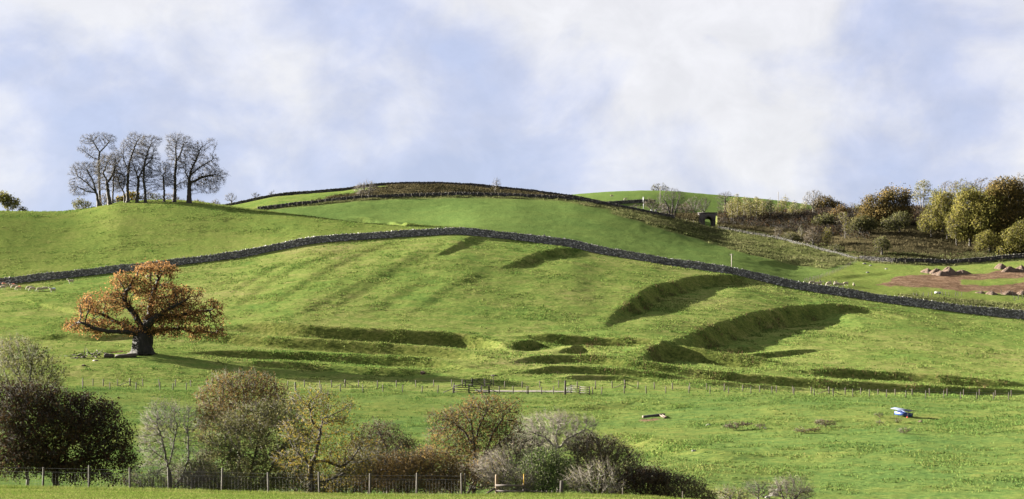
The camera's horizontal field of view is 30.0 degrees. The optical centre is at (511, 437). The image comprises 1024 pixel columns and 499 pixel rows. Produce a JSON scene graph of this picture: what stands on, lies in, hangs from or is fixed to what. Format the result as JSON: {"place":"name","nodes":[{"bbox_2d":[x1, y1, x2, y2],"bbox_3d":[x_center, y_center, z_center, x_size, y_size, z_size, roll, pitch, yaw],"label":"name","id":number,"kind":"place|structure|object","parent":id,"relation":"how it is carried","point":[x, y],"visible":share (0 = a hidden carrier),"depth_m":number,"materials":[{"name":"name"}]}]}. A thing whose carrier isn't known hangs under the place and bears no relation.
{"place":"outdoors","nodes":[
{"label":"outdoors","id":0,"kind":"place"},
{"bbox_2d":[0,487,659,498],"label":"foreground grass","id":1,"kind":"structure","parent":0,"point":[155,493],"depth_m":93.46,"materials":[{"name":"green plant"}]},
{"bbox_2d":[0,484,699,498],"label":"fence","id":2,"kind":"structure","parent":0,"point":[324,493],"depth_m":102.75,"materials":[{"name":"brown wood"}]},
{"bbox_2d":[0,185,1023,498],"bbox_3d":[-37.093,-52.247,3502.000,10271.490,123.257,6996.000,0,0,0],"label":"ground","id":3,"kind":"structure","parent":0,"point":[574,221],"depth_m":382.53,"materials":[{"name":"green plant"}]},
{"bbox_2d":[0,190,20,210],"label":"background tree","id":4,"kind":"object","parent":3,"relation":"on","point":[7,201],"visible":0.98,"depth_m":688.95,"materials":[{"name":"green plant"}]},
{"bbox_2d":[0,329,69,485],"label":"willow tree","id":5,"kind":"object","parent":3,"relation":"on","point":[17,361],"visible":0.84,"depth_m":149.73,"materials":[{"name":"green plant"}]},
{"bbox_2d":[0,377,145,488],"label":"hawthorn tree","id":6,"kind":"object","parent":3,"relation":"on","point":[76,425],"visible":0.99,"depth_m":123.07,"materials":[{"name":"green plant"}]},
{"bbox_2d":[71,196,95,208],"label":"background tree","id":7,"kind":"object","parent":3,"relation":"on","point":[81,203],"visible":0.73,"depth_m":689.66,"materials":[{"name":"green plant"}]},
{"bbox_2d":[67,160,102,206],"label":"bare tree","id":8,"kind":"object","parent":3,"relation":"on","point":[93,187],"visible":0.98,"depth_m":582.58,"materials":[{"name":"grey plant"}]},
{"bbox_2d":[68,346,105,358],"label":"brushwood pile","id":9,"kind":"object","parent":3,"relation":"on","point":[83,355],"visible":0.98,"depth_m":336.14,"materials":[{"name":"brown wood"}]},
{"bbox_2d":[76,131,117,205],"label":"bare tree","id":10,"kind":"object","parent":3,"relation":"on","point":[85,150],"visible":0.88,"depth_m":749.60,"materials":[{"name":"grey plant"}]},
{"bbox_2d":[95,151,123,204],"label":"bare tree","id":11,"kind":"object","parent":3,"relation":"on","point":[107,189],"visible":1,"depth_m":541.63,"materials":[{"name":"grey plant"}]},
{"bbox_2d":[107,152,125,202],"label":"bare tree","id":12,"kind":"object","parent":3,"relation":"on","point":[113,191],"visible":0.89,"depth_m":545.58,"materials":[{"name":"grey plant"}]},
{"bbox_2d":[112,164,126,201],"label":"bare tree","id":13,"kind":"object","parent":3,"relation":"on","point":[124,172],"visible":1,"depth_m":542.19,"materials":[{"name":"grey plant"}]},
{"bbox_2d":[115,353,135,357],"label":"fallen log","id":14,"kind":"object","parent":3,"relation":"on","point":[129,355],"visible":1,"depth_m":334.75,"materials":[{"name":"grey wood"}]},
{"bbox_2d":[114,191,141,201],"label":"background tree","id":15,"kind":"object","parent":3,"relation":"on","point":[132,195],"visible":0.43,"depth_m":689.28,"materials":[{"name":"green plant"}]},
{"bbox_2d":[115,131,148,202],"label":"bare tree","id":16,"kind":"object","parent":3,"relation":"on","point":[127,183],"visible":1,"depth_m":541.22,"materials":[{"name":"grey plant"}]},
{"bbox_2d":[127,148,156,202],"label":"bare tree","id":17,"kind":"object","parent":3,"relation":"on","point":[138,184],"visible":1,"depth_m":539.04,"materials":[{"name":"grey plant"}]},
{"bbox_2d":[60,257,230,354],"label":"oak tree","id":18,"kind":"object","parent":3,"relation":"on","point":[144,332],"visible":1,"depth_m":337.50,"materials":[{"name":"orange plant"}]},
{"bbox_2d":[135,134,162,202],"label":"bare tree","id":19,"kind":"object","parent":3,"relation":"on","point":[144,175],"visible":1,"depth_m":537.89,"materials":[{"name":"grey plant"}]},
{"bbox_2d":[156,161,173,201],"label":"bare tree","id":20,"kind":"object","parent":3,"relation":"on","point":[163,175],"visible":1,"depth_m":539.24,"materials":[{"name":"grey plant"}]},
{"bbox_2d":[120,462,219,490],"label":"leafless shrub","id":21,"kind":"object","parent":3,"relation":"on","point":[195,481],"visible":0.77,"depth_m":118.81,"materials":[{"name":"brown plant"}]},
{"bbox_2d":[134,393,212,485],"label":"thorn tree","id":22,"kind":"object","parent":3,"relation":"on","point":[158,432],"visible":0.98,"depth_m":127.93,"materials":[{"name":"grey plant"}]},
{"bbox_2d":[162,130,193,201],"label":"bare tree","id":23,"kind":"object","parent":3,"relation":"on","point":[175,188],"visible":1,"depth_m":539.16,"materials":[{"name":"grey plant"}]},
{"bbox_2d":[163,446,221,489],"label":"bush","id":24,"kind":"object","parent":3,"relation":"on","point":[176,470],"visible":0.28,"depth_m":129.98,"materials":[{"name":"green plant"}]},
{"bbox_2d":[175,137,229,202],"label":"bare tree","id":25,"kind":"object","parent":3,"relation":"on","point":[210,174],"visible":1,"depth_m":536.90,"materials":[{"name":"brown plant"}]},
{"bbox_2d":[176,452,249,491],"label":"bush","id":26,"kind":"object","parent":3,"relation":"on","point":[230,479],"visible":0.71,"depth_m":120.78,"materials":[{"name":"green plant"}]},
{"bbox_2d":[5,465,462,494],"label":"netting fence","id":27,"kind":"object","parent":3,"relation":"on","point":[267,473],"visible":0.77,"depth_m":105.46,"materials":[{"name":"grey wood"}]},
{"bbox_2d":[188,365,301,464],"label":"willow tree","id":28,"kind":"object","parent":3,"relation":"on","point":[220,401],"visible":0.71,"depth_m":145.45,"materials":[{"name":"brown plant"}]},
{"bbox_2d":[193,392,324,492],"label":"willow tree","id":29,"kind":"object","parent":3,"relation":"on","point":[251,471],"visible":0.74,"depth_m":125.41,"materials":[{"name":"green plant"}]},
{"bbox_2d":[82,381,438,392],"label":"post fence","id":30,"kind":"object","parent":3,"relation":"on","point":[362,387],"visible":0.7,"depth_m":297.96,"materials":[{"name":"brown wood"}]},
{"bbox_2d":[82,378,462,387],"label":"post fence","id":31,"kind":"object","parent":3,"relation":"on","point":[377,381],"visible":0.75,"depth_m":308.94,"materials":[{"name":"brown wood"}]},
{"bbox_2d":[270,465,345,493],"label":"bush","id":32,"kind":"object","parent":3,"relation":"on","point":[291,487],"visible":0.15,"depth_m":127.51,"materials":[{"name":"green plant"}]},
{"bbox_2d":[268,382,388,493],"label":"gnarled tree","id":33,"kind":"object","parent":3,"relation":"on","point":[312,464],"visible":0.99,"depth_m":119.82,"materials":[{"name":"green plant"}]},
{"bbox_2d":[301,453,391,494],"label":"bush","id":34,"kind":"object","parent":3,"relation":"on","point":[346,488],"visible":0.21,"depth_m":123.62,"materials":[{"name":"brown plant"}]},
{"bbox_2d":[354,180,381,194],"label":"leafless bush","id":35,"kind":"object","parent":3,"relation":"on","point":[369,187],"visible":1,"depth_m":625.40,"materials":[{"name":"brown plant"}]},
{"bbox_2d":[329,445,409,493],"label":"thicket bush","id":36,"kind":"object","parent":3,"relation":"on","point":[382,452],"visible":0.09,"depth_m":133.78,"materials":[{"name":"brown plant"}]},
{"bbox_2d":[341,416,424,493],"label":"hedgerow tree","id":37,"kind":"object","parent":3,"relation":"on","point":[384,441],"visible":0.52,"depth_m":145.65,"materials":[{"name":"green plant"}]},
{"bbox_2d":[376,446,437,494],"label":"bush","id":38,"kind":"object","parent":3,"relation":"on","point":[409,462],"visible":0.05,"depth_m":137.84,"materials":[{"name":"brown plant"}]},
{"bbox_2d":[342,439,475,494],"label":"bush","id":39,"kind":"object","parent":3,"relation":"on","point":[427,479],"visible":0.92,"depth_m":120.46,"materials":[{"name":"brown plant"}]},
{"bbox_2d":[223,181,606,205],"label":"skyline wall","id":40,"kind":"structure","parent":3,"relation":"on","point":[333,190],"depth_m":659.72,"materials":[{"name":"stone"}]},
{"bbox_2d":[260,192,603,209],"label":"fence","id":41,"kind":"object","parent":3,"relation":"on","point":[419,196],"visible":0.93,"depth_m":624.31,"materials":[{"name":"brown wood"}]},
{"bbox_2d":[257,192,674,217],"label":"field wall","id":42,"kind":"structure","parent":3,"relation":"on","point":[444,194],"depth_m":629.11,"materials":[{"name":"stone"}]},
{"bbox_2d":[420,451,512,493],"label":"bush","id":43,"kind":"object","parent":3,"relation":"on","point":[474,481],"visible":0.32,"depth_m":123.65,"materials":[{"name":"brown plant"}]},
{"bbox_2d":[443,383,498,393],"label":"wooden gate","id":44,"kind":"structure","parent":3,"relation":"on","point":[468,387],"depth_m":297.92,"materials":[{"name":"brown wood"}]},
{"bbox_2d":[418,390,527,492],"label":"alder tree","id":45,"kind":"object","parent":3,"relation":"on","point":[494,433],"visible":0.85,"depth_m":131.68,"materials":[{"name":"brown plant"}]},
{"bbox_2d":[459,378,500,386],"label":"wooden gate","id":46,"kind":"structure","parent":3,"relation":"on","point":[472,382],"depth_m":308.92,"materials":[{"name":"brown wood"}]},
{"bbox_2d":[485,474,524,493],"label":"wooden stile","id":47,"kind":"object","parent":3,"relation":"on","point":[502,485],"visible":0.84,"depth_m":105.28,"materials":[{"name":"brown wood"}]},
{"bbox_2d":[471,442,541,493],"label":"leafless shrub","id":48,"kind":"object","parent":3,"relation":"on","point":[498,472],"visible":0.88,"depth_m":117.82,"materials":[{"name":"grey plant"}]},
{"bbox_2d":[473,428,549,493],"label":"leafless shrub","id":49,"kind":"object","parent":3,"relation":"on","point":[522,442],"visible":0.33,"depth_m":129.78,"materials":[{"name":"grey plant"}]},
{"bbox_2d":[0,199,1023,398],"bbox_3d":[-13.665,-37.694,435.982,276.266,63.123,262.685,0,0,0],"label":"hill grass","id":50,"kind":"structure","parent":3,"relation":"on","point":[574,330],"depth_m":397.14,"materials":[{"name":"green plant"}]},
{"bbox_2d":[0,227,1023,318],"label":"dry stone wall","id":51,"kind":"structure","parent":3,"relation":"on","point":[848,292],"depth_m":463.95,"materials":[{"name":"stone"}]},
{"bbox_2d":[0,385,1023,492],"bbox_3d":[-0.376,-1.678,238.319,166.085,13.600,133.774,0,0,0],"label":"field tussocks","id":52,"kind":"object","parent":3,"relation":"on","point":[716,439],"visible":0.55,"depth_m":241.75,"materials":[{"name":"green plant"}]},
{"bbox_2d":[509,444,582,493],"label":"leafy bush","id":53,"kind":"object","parent":3,"relation":"on","point":[538,464],"visible":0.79,"depth_m":119.52,"materials":[{"name":"green plant"}]},
{"bbox_2d":[509,407,601,492],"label":"willow tree","id":54,"kind":"object","parent":3,"relation":"on","point":[560,424],"visible":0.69,"depth_m":139.82,"materials":[{"name":"grey plant"}]},
{"bbox_2d":[560,456,630,495],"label":"leafless shrub","id":55,"kind":"object","parent":3,"relation":"on","point":[597,479],"visible":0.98,"depth_m":115.97,"materials":[{"name":"grey plant"}]},
{"bbox_2d":[552,427,648,495],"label":"thicket bush","id":56,"kind":"object","parent":3,"relation":"on","point":[586,455],"visible":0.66,"depth_m":129.43,"materials":[{"name":"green plant"}]},
{"bbox_2d":[607,199,655,203],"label":"field wall","id":57,"kind":"structure","parent":3,"relation":"on","point":[629,201],"depth_m":772.85,"materials":[{"name":"stone"}]},
{"bbox_2d":[255,194,1023,309],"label":"rough grass","id":58,"kind":"structure","parent":3,"relation":"on","point":[647,217],"depth_m":595.58,"materials":[{"name":"green plant"}]},
{"bbox_2d":[609,459,676,496],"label":"thicket bush","id":59,"kind":"object","parent":3,"relation":"on","point":[649,479],"visible":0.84,"depth_m":127.57,"materials":[{"name":"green plant"}]},
{"bbox_2d":[640,460,672,493],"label":"thicket bush","id":60,"kind":"object","parent":3,"relation":"on","point":[655,467],"visible":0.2,"depth_m":149.84,"materials":[{"name":"green plant"}]},
{"bbox_2d":[308,183,1023,259],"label":"bracken","id":61,"kind":"object","parent":3,"relation":"on","point":[431,189],"visible":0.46,"depth_m":628.34,"materials":[{"name":"plant"}]},
{"bbox_2d":[655,188,684,216],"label":"bare tree","id":62,"kind":"object","parent":3,"relation":"on","point":[676,206],"visible":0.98,"depth_m":657.84,"materials":[{"name":"brown plant"}]},
{"bbox_2d":[645,466,720,498],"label":"thicket bush","id":63,"kind":"object","parent":3,"relation":"on","point":[683,483],"visible":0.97,"depth_m":127.57,"materials":[{"name":"green plant"}]},
{"bbox_2d":[698,212,716,226],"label":"railway bridge","id":64,"kind":"structure","parent":3,"relation":"on","point":[710,216],"depth_m":677.00,"materials":[{"name":"stone"}]},
{"bbox_2d":[713,191,732,211],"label":"bare tree","id":65,"kind":"object","parent":3,"relation":"on","point":[724,198],"visible":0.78,"depth_m":689.63,"materials":[{"name":"brown plant"}]},
{"bbox_2d":[711,479,753,498],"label":"bush","id":66,"kind":"object","parent":3,"relation":"on","point":[739,495],"visible":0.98,"depth_m":139.97,"materials":[{"name":"green plant"}]},
{"bbox_2d":[721,421,752,429],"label":"shrub","id":67,"kind":"object","parent":3,"relation":"on","point":[735,425],"visible":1,"depth_m":235.68,"materials":[{"name":"brown plant"}]},
{"bbox_2d":[732,194,741,215],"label":"birch tree","id":68,"kind":"object","parent":3,"relation":"on","point":[737,205],"visible":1,"depth_m":667.80,"materials":[{"name":"yellow plant"}]},
{"bbox_2d":[744,200,756,218],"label":"birch tree","id":69,"kind":"object","parent":3,"relation":"on","point":[750,207],"visible":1,"depth_m":664.78,"materials":[{"name":"yellow plant"}]},
{"bbox_2d":[751,196,760,216],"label":"birch tree","id":70,"kind":"object","parent":3,"relation":"on","point":[755,208],"visible":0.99,"depth_m":667.89,"materials":[{"name":"yellow plant"}]},
{"bbox_2d":[739,477,773,498],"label":"thorn tree","id":71,"kind":"object","parent":3,"relation":"on","point":[755,492],"visible":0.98,"depth_m":141.87,"materials":[{"name":"grey plant"}]},
{"bbox_2d":[504,380,1021,396],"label":"post fence","id":72,"kind":"object","parent":3,"relation":"on","point":[625,383],"visible":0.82,"depth_m":308.95,"materials":[{"name":"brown wood"}]},
{"bbox_2d":[763,197,775,218],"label":"birch tree","id":73,"kind":"object","parent":3,"relation":"on","point":[770,210],"visible":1,"depth_m":664.90,"materials":[{"name":"green plant"}]},
{"bbox_2d":[718,226,858,258],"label":"field wall","id":74,"kind":"structure","parent":3,"relation":"on","point":[811,246],"depth_m":621.59,"materials":[{"name":"stone"}]},
{"bbox_2d":[580,284,1006,393],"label":"dead stalks","id":75,"kind":"object","parent":3,"relation":"on","point":[741,347],"visible":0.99,"depth_m":345.15,"materials":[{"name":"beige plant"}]},
{"bbox_2d":[766,472,823,498],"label":"leafless shrub","id":76,"kind":"object","parent":3,"relation":"on","point":[803,491],"visible":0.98,"depth_m":147.78,"materials":[{"name":"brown plant"}]},
{"bbox_2d":[592,386,1009,398],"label":"post fence","id":77,"kind":"object","parent":3,"relation":"on","point":[1008,393],"visible":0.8,"depth_m":297.96,"materials":[{"name":"brown wood"}]},
{"bbox_2d":[793,425,820,433],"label":"shrub","id":78,"kind":"object","parent":3,"relation":"on","point":[808,430],"visible":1,"depth_m":227.81,"materials":[{"name":"brown plant"}]},
{"bbox_2d":[802,189,822,211],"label":"bare tree","id":79,"kind":"object","parent":3,"relation":"on","point":[809,198],"visible":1,"depth_m":667.82,"materials":[{"name":"grey plant"}]},
{"bbox_2d":[802,227,823,244],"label":"leafless bush","id":80,"kind":"object","parent":3,"relation":"on","point":[818,237],"visible":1,"depth_m":612.99,"materials":[{"name":"grey plant"}]},
{"bbox_2d":[810,212,838,225],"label":"autumn tree","id":81,"kind":"object","parent":3,"relation":"on","point":[821,219],"visible":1,"depth_m":643.75,"materials":[{"name":"green plant"}]},
{"bbox_2d":[814,418,836,426],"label":"shrub","id":82,"kind":"object","parent":3,"relation":"on","point":[821,422],"visible":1,"depth_m":235.75,"materials":[{"name":"brown plant"}]},
{"bbox_2d":[821,227,831,245],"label":"autumn tree","id":83,"kind":"object","parent":3,"relation":"on","point":[827,235],"visible":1,"depth_m":611.88,"materials":[{"name":"green plant"}]},
{"bbox_2d":[809,194,844,208],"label":"autumn tree","id":84,"kind":"object","parent":3,"relation":"on","point":[827,201],"visible":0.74,"depth_m":688.68,"materials":[{"name":"green plant"}]},
{"bbox_2d":[826,205,849,219],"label":"autumn tree","id":85,"kind":"object","parent":3,"relation":"on","point":[840,209],"visible":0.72,"depth_m":652.18,"materials":[{"name":"brown plant"}]},
{"bbox_2d":[837,211,852,237],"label":"autumn tree","id":86,"kind":"object","parent":3,"relation":"on","point":[843,218],"visible":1,"depth_m":619.91,"materials":[{"name":"green plant"}]},
{"bbox_2d":[715,203,1008,238],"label":"undergrowth","id":87,"kind":"object","parent":3,"relation":"on","point":[807,213],"visible":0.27,"depth_m":656.58,"materials":[{"name":"brown plant"}]},
{"bbox_2d":[847,214,878,232],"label":"round bush","id":88,"kind":"object","parent":3,"relation":"on","point":[860,223],"visible":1,"depth_m":623.51,"materials":[{"name":"green plant"}]},
{"bbox_2d":[872,235,892,254],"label":"round bush","id":89,"kind":"object","parent":3,"relation":"on","point":[882,245],"visible":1,"depth_m":589.57,"materials":[{"name":"green plant"}]},
{"bbox_2d":[852,182,916,226],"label":"autumn tree","id":90,"kind":"object","parent":3,"relation":"on","point":[884,204],"visible":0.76,"depth_m":634.92,"materials":[{"name":"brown plant"}]},
{"bbox_2d":[879,210,913,231],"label":"autumn tree","id":91,"kind":"object","parent":3,"relation":"on","point":[894,222],"visible":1,"depth_m":623.53,"materials":[{"name":"green plant"}]},
{"bbox_2d":[890,407,916,417],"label":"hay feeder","id":92,"kind":"object","parent":3,"relation":"on","point":[901,413],"visible":1,"depth_m":249.71,"materials":[{"name":"blue metal"}]},
{"bbox_2d":[911,179,931,205],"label":"birch tree","id":93,"kind":"object","parent":3,"relation":"on","point":[923,195],"visible":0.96,"depth_m":671.66,"materials":[{"name":"grey plant"}]},
{"bbox_2d":[917,195,943,236],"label":"autumn tree","id":94,"kind":"object","parent":3,"relation":"on","point":[924,224],"visible":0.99,"depth_m":616.62,"materials":[{"name":"green plant"}]},
{"bbox_2d":[859,253,1023,263],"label":"field wall","id":95,"kind":"structure","parent":3,"relation":"on","point":[953,261],"depth_m":575.59,"materials":[{"name":"stone"}]},
{"bbox_2d":[927,189,962,238],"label":"autumn tree","id":96,"kind":"object","parent":3,"relation":"on","point":[942,199],"visible":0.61,"depth_m":613.08,"materials":[{"name":"green plant"}]},
{"bbox_2d":[943,218,964,245],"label":"autumn tree","id":97,"kind":"object","parent":3,"relation":"on","point":[955,230],"visible":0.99,"depth_m":604.80,"materials":[{"name":"green plant"}]},
{"bbox_2d":[944,178,977,202],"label":"bare tree","id":98,"kind":"object","parent":3,"relation":"on","point":[960,185],"visible":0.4,"depth_m":704.80,"materials":[{"name":"grey plant"}]},
{"bbox_2d":[945,184,988,245],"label":"autumn tree","id":99,"kind":"object","parent":3,"relation":"on","point":[964,197],"visible":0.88,"depth_m":603.47,"materials":[{"name":"green plant"}]},
{"bbox_2d":[973,228,1003,251],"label":"round bush","id":100,"kind":"object","parent":3,"relation":"on","point":[986,239],"visible":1,"depth_m":592.66,"materials":[{"name":"green plant"}]},
{"bbox_2d":[966,186,1011,246],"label":"autumn tree","id":101,"kind":"object","parent":3,"relation":"on","point":[990,213],"visible":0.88,"depth_m":599.82,"materials":[{"name":"green plant"}]},
{"bbox_2d":[983,175,1023,247],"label":"autumn tree","id":102,"kind":"object","parent":3,"relation":"on","point":[1015,190],"visible":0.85,"depth_m":598.20,"materials":[{"name":"green plant"}]},
{"bbox_2d":[996,219,1023,254],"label":"round bush","id":103,"kind":"object","parent":3,"relation":"on","point":[1016,243],"visible":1,"depth_m":587.50,"materials":[{"name":"green plant"}]},
{"bbox_2d":[0,0,1023,210],"label":"sky","id":104,"kind":"structure","parent":0,"point":[844,100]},
{"bbox_2d":[490,390,569,391],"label":"farm track","id":105,"kind":"structure","parent":0,"point":[527,391],"depth_m":301.99,"materials":[{"name":"grey gravel"}]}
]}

